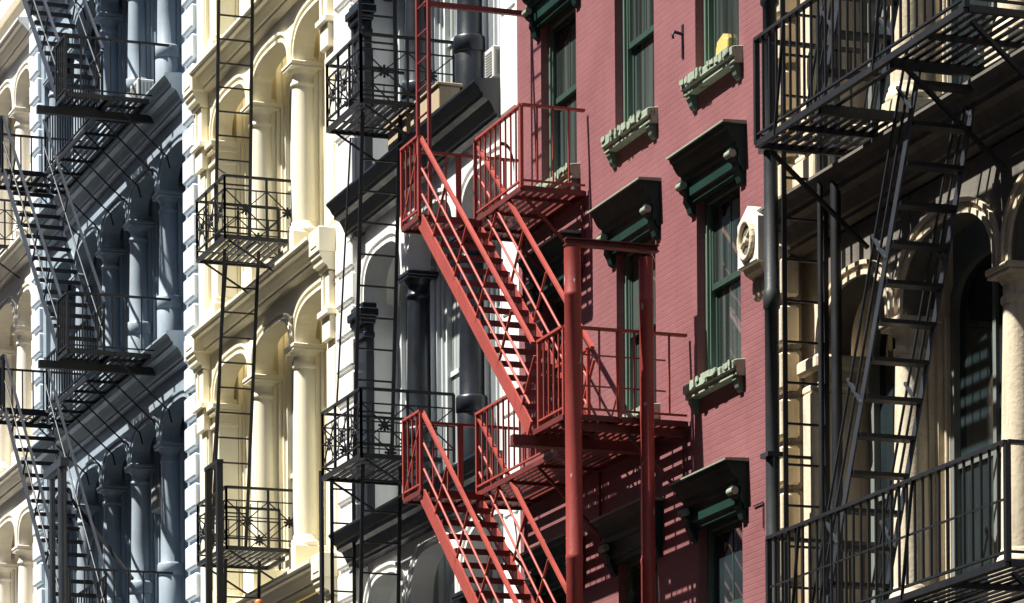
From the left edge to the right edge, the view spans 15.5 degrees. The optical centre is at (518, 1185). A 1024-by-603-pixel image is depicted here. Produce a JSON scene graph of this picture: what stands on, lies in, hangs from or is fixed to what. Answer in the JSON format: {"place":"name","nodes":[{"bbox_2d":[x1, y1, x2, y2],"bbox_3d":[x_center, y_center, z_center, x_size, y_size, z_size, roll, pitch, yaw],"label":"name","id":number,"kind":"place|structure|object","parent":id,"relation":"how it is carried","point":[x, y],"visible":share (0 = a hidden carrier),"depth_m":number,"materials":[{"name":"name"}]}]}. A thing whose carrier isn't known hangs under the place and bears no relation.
{"place":"outdoors","nodes":[
{"label":"outdoors","id":0,"kind":"place"},
{"bbox_2d":[0,0,36,602],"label":"cream building","id":1,"kind":"structure","parent":0,"point":[17,537],"depth_m":75.82,"materials":[{"name":"beige paint"}]},
{"bbox_2d":[0,199,30,278],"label":"balcony","id":2,"kind":"structure","parent":1,"relation":"attached to","point":[4,246],"depth_m":75.23,"materials":[{"name":"black metal"}]},
{"bbox_2d":[28,0,200,602],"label":"blue building","id":3,"kind":"structure","parent":0,"point":[145,245],"depth_m":67.10,"materials":[{"name":"stone"}]},
{"bbox_2d":[0,0,172,602],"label":"fire escape","id":4,"kind":"object","parent":3,"relation":"attached to","point":[99,114],"visible":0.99,"depth_m":65.91,"materials":[{"name":"black metal"}]},
{"bbox_2d":[130,78,153,105],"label":"air conditioner","id":5,"kind":"object","parent":3,"relation":"on","point":[147,85],"visible":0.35,"depth_m":65.62,"materials":[{"name":"white metal"}]},
{"bbox_2d":[151,482,160,513],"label":"window","id":6,"kind":"structure","parent":3,"relation":"attached to","point":[156,498],"depth_m":66.49,"materials":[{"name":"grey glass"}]},
{"bbox_2d":[183,0,340,602],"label":"cream building","id":7,"kind":"structure","parent":0,"point":[296,344],"depth_m":59.59,"materials":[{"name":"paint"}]},
{"bbox_2d":[215,0,253,245],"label":"ladder","id":8,"kind":"object","parent":7,"relation":"attached to","point":[250,113],"visible":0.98,"depth_m":58.16,"materials":[{"name":"black metal"}]},
{"bbox_2d":[224,559,260,602],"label":"ladder","id":9,"kind":"object","parent":7,"relation":"attached to","point":[258,573],"visible":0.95,"depth_m":58.05,"materials":[{"name":"black metal"}]},
{"bbox_2d":[195,174,290,295],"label":"balcony","id":10,"kind":"structure","parent":7,"relation":"attached to","point":[253,239],"depth_m":57.85,"materials":[{"name":"black metal"}]},
{"bbox_2d":[212,249,259,548],"bbox_3d":[-4.502,-12.144,58.333,0.583,4.554,1.116,0,0,-31],"label":"ladder","id":11,"kind":"object","parent":10,"relation":"attached to","point":[221,337],"visible":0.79,"depth_m":58.10,"materials":[{"name":"black metal"}]},
{"bbox_2d":[196,485,292,593],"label":"balcony","id":12,"kind":"structure","parent":7,"relation":"attached to","point":[239,555],"depth_m":57.84,"materials":[{"name":"black metal"}]},
{"bbox_2d":[204,459,223,602],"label":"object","id":13,"kind":"object","parent":12,"relation":"attached to","point":[217,464],"visible":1,"depth_m":56.70,"materials":[{"name":"black metal"}]},
{"bbox_2d":[244,116,248,269],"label":"window","id":14,"kind":"structure","parent":7,"relation":"in","point":[246,130],"depth_m":61.77,"materials":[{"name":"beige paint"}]},
{"bbox_2d":[246,386,251,570],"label":"window","id":15,"kind":"structure","parent":7,"relation":"in","point":[248,392],"depth_m":61.77,"materials":[{"name":"beige paint"}]},
{"bbox_2d":[284,56,291,235],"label":"window","id":16,"kind":"structure","parent":7,"relation":"in","point":[287,91],"depth_m":59.60,"materials":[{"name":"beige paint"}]},
{"bbox_2d":[286,337,293,547],"bbox_3d":[-3.314,-11.582,58.848,0.175,4.270,1.804,0,0,-20],"label":"window","id":17,"kind":"structure","parent":7,"relation":"in","point":[290,360],"depth_m":59.60,"materials":[{"name":"beige paint"}]},
{"bbox_2d":[326,0,520,602],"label":"white building","id":18,"kind":"structure","parent":0,"point":[438,348],"depth_m":52.33,"materials":[{"name":"paint"}]},
{"bbox_2d":[358,0,397,110],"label":"ladder","id":19,"kind":"object","parent":18,"relation":"attached to","point":[394,43],"visible":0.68,"depth_m":51.48,"materials":[{"name":"black metal"}]},
{"bbox_2d":[321,386,455,509],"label":"balcony","id":20,"kind":"structure","parent":18,"relation":"attached to","point":[371,463],"depth_m":51.49,"materials":[{"name":"black metal"}]},
{"bbox_2d":[324,469,355,602],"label":"ladder","id":21,"kind":"object","parent":20,"relation":"attached to","point":[332,556],"visible":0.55,"depth_m":53.85,"materials":[{"name":"black metal"}]},
{"bbox_2d":[359,464,401,602],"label":"ladder","id":22,"kind":"object","parent":20,"relation":"hanging from","point":[362,541],"visible":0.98,"depth_m":51.48,"materials":[{"name":"black metal"}]},
{"bbox_2d":[325,31,454,162],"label":"balcony","id":23,"kind":"structure","parent":18,"relation":"attached to","point":[379,118],"depth_m":51.24,"materials":[{"name":"black metal"}]},
{"bbox_2d":[336,111,401,456],"bbox_3d":[-2.053,-12.326,51.691,0.757,4.682,0.725,0,0,-20],"label":"ladder","id":24,"kind":"object","parent":23,"relation":"attached to","point":[359,285],"visible":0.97,"depth_m":51.53,"materials":[{"name":"black metal"}]},
{"bbox_2d":[385,110,410,150],"bbox_3d":[-1.532,-14.525,51.778,0.360,0.350,0.860,0,0,-20],"label":"planter box","id":25,"kind":"object","parent":18,"relation":"on","point":[406,128],"visible":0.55,"depth_m":51.69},
{"bbox_2d":[397,0,404,108],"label":"window","id":26,"kind":"structure","parent":18,"relation":"in","point":[400,3],"depth_m":54.16,"materials":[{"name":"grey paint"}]},
{"bbox_2d":[399,284,407,454],"bbox_3d":[-1.388,-11.696,53.550,0.175,4.130,1.499,0,0,-20],"label":"window","id":27,"kind":"structure","parent":18,"relation":"in","point":[403,303],"depth_m":54.16,"materials":[{"name":"grey glass"}]},
{"bbox_2d":[408,81,462,131],"bbox_3d":[-1.122,-14.527,50.651,0.360,0.350,1.260,0,0,-20],"label":"planter box","id":28,"kind":"object","parent":18,"relation":"on","point":[442,93],"visible":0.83,"depth_m":50.13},
{"bbox_2d":[443,0,456,82],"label":"window","id":29,"kind":"structure","parent":18,"relation":"in","point":[449,15],"depth_m":52.25,"materials":[{"name":"white glass"}]},
{"bbox_2d":[445,210,459,464],"bbox_3d":[-0.659,-11.701,51.546,0.175,4.130,1.714,0,0,-20],"label":"window","id":30,"kind":"structure","parent":18,"relation":"in","point":[452,308],"depth_m":52.25,"materials":[{"name":"grey glass"}]},
{"bbox_2d":[447,566,459,602],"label":"window","id":31,"kind":"structure","parent":18,"relation":"in","point":[451,589],"depth_m":52.21,"materials":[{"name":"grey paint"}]},
{"bbox_2d":[485,45,499,77],"bbox_3d":[-0.203,-14.609,48.995,0.402,0.420,0.340,0,0,-20],"label":"air conditioner","id":32,"kind":"object","parent":18,"relation":"attached to","point":[492,61],"visible":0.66,"depth_m":48.80,"materials":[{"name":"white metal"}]},
{"bbox_2d":[497,0,499,45],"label":"window","id":33,"kind":"structure","parent":18,"relation":"in","point":[498,1],"depth_m":50.16,"materials":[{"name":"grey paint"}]},
{"bbox_2d":[499,243,502,449],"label":"window","id":34,"kind":"structure","parent":18,"relation":"in","point":[500,248],"depth_m":50.16,"materials":[{"name":"grey paint"}]},
{"bbox_2d":[501,562,503,602],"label":"window","id":35,"kind":"structure","parent":18,"relation":"in","point":[502,586],"depth_m":50.16,"materials":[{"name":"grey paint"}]},
{"bbox_2d":[716,34,731,54],"bbox_3d":[2.310,-12.741,42.189,0.065,0.370,0.378,0,0,-20],"label":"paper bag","id":36,"kind":"object","parent":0,"point":[724,41],"visible":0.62,"depth_m":42.11,"materials":[{"name":"yellow paper"}]},
{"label":"ground","id":37,"kind":"structure","parent":0,"visible":0},
{"bbox_2d":[517,0,765,602],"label":"brick building","id":38,"kind":"structure","parent":37,"relation":"on","point":[666,157],"depth_m":43.45,"materials":[{"name":"red brick"}]},
{"bbox_2d":[400,0,687,602],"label":"fire escape","id":39,"kind":"object","parent":38,"relation":"attached to","point":[579,440],"visible":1,"depth_m":45.22,"materials":[{"name":"red metal"}]},
{"bbox_2d":[550,290,563,451],"bbox_3d":[0.723,-10.135,46.714,0.220,2.140,1.240,0,0,-20],"label":"window","id":40,"kind":"structure","parent":38,"relation":"in","point":[556,302],"depth_m":47.18,"materials":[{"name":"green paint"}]},
{"bbox_2d":[552,589,565,602],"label":"window","id":41,"kind":"structure","parent":38,"relation":"in","point":[560,596],"depth_m":47.08,"materials":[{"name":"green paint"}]},
{"bbox_2d":[548,4,576,177],"bbox_3d":[0.699,-13.580,46.714,0.220,2.150,1.240,0,0,-20],"label":"window","id":42,"kind":"structure","parent":38,"relation":"in","point":[562,29],"depth_m":46.98,"materials":[{"name":"green paint"}]},
{"bbox_2d":[622,0,653,121],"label":"window","id":43,"kind":"structure","parent":38,"relation":"in","point":[637,15],"depth_m":44.65,"materials":[{"name":"green glass"}]},
{"bbox_2d":[624,234,655,413],"bbox_3d":[1.588,-10.141,44.336,0.220,2.140,1.240,0,0,-20],"label":"window","id":44,"kind":"structure","parent":38,"relation":"in","point":[631,259],"depth_m":44.79,"materials":[{"name":"green paint"}]},
{"bbox_2d":[626,556,657,602],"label":"window","id":45,"kind":"structure","parent":38,"relation":"in","point":[633,567],"depth_m":44.76,"materials":[{"name":"green paint"}]},
{"bbox_2d":[671,24,683,58],"bbox_3d":[1.817,-13.053,42.831,0.145,0.380,0.050,0,0,-20],"label":"wall hook","id":46,"kind":"object","parent":38,"relation":"attached to","point":[681,33],"depth_m":42.83,"materials":[{"name":"black metal"}]},
{"bbox_2d":[703,0,738,65],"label":"window","id":47,"kind":"structure","parent":38,"relation":"in","point":[720,17],"depth_m":42.43,"materials":[{"name":"green glass"}]},
{"bbox_2d":[705,180,740,370],"bbox_3d":[2.435,-10.147,42.005,0.220,2.140,1.240,0,0,-20],"label":"window","id":48,"kind":"structure","parent":38,"relation":"in","point":[722,208],"depth_m":42.26,"materials":[{"name":"green paint"}]},
{"bbox_2d":[707,515,742,602],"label":"window","id":49,"kind":"structure","parent":38,"relation":"in","point":[724,538],"depth_m":42.18,"materials":[{"name":"green glass"}]},
{"bbox_2d":[753,502,763,527],"bbox_3d":[2.617,-7.282,40.900,0.016,0.288,0.268,0,0,-20],"label":"wire","id":50,"kind":"object","parent":38,"relation":"attached to","point":[762,511],"visible":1,"depth_m":40.78,"materials":[{"name":"metal"}]},
{"bbox_2d":[737,0,1023,602],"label":"stone building","id":51,"kind":"structure","parent":37,"relation":"on","point":[973,400],"depth_m":37.67,"materials":[{"name":"stone"}]},
{"bbox_2d":[758,0,811,602],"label":"drain pipe","id":52,"kind":"object","parent":51,"relation":"attached to","point":[772,455],"visible":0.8,"depth_m":39.27,"materials":[{"name":"metal"}]},
{"bbox_2d":[867,3,889,132],"bbox_3d":[3.958,-12.708,38.828,0.175,4.280,1.329,0,0,-20],"label":"window","id":53,"kind":"structure","parent":51,"relation":"in","point":[873,6],"depth_m":39.34,"materials":[{"name":"black glass"}]},
{"bbox_2d":[870,283,894,602],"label":"window","id":54,"kind":"structure","parent":51,"relation":"in","point":[882,377],"depth_m":39.33,"materials":[{"name":"grey glass"}]},
{"bbox_2d":[753,0,1023,602],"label":"fire escape","id":55,"kind":"object","parent":51,"relation":"attached to","point":[835,74],"visible":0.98,"depth_m":36.17,"materials":[{"name":"black metal"}]},
{"bbox_2d":[780,0,829,602],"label":"ladder","id":56,"kind":"object","parent":55,"relation":"attached to","point":[785,342],"visible":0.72,"depth_m":38.76,"materials":[{"name":"black metal"}]},
{"bbox_2d":[948,0,996,83],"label":"window","id":57,"kind":"structure","parent":51,"relation":"in","point":[951,79],"depth_m":37.44,"materials":[{"name":"grey glass"}]},
{"bbox_2d":[950,219,1002,602],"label":"window","id":58,"kind":"structure","parent":51,"relation":"in","point":[976,309],"depth_m":37.30,"materials":[{"name":"black glass"}]},
{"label":"pavement","id":59,"kind":"structure","parent":0,"visible":0},
{"bbox_2d":[319,471,324,602],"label":"iron pole","id":60,"kind":"object","parent":59,"relation":"on","point":[321,534],"visible":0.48,"depth_m":53.77,"materials":[{"name":"metal"}]}
]}

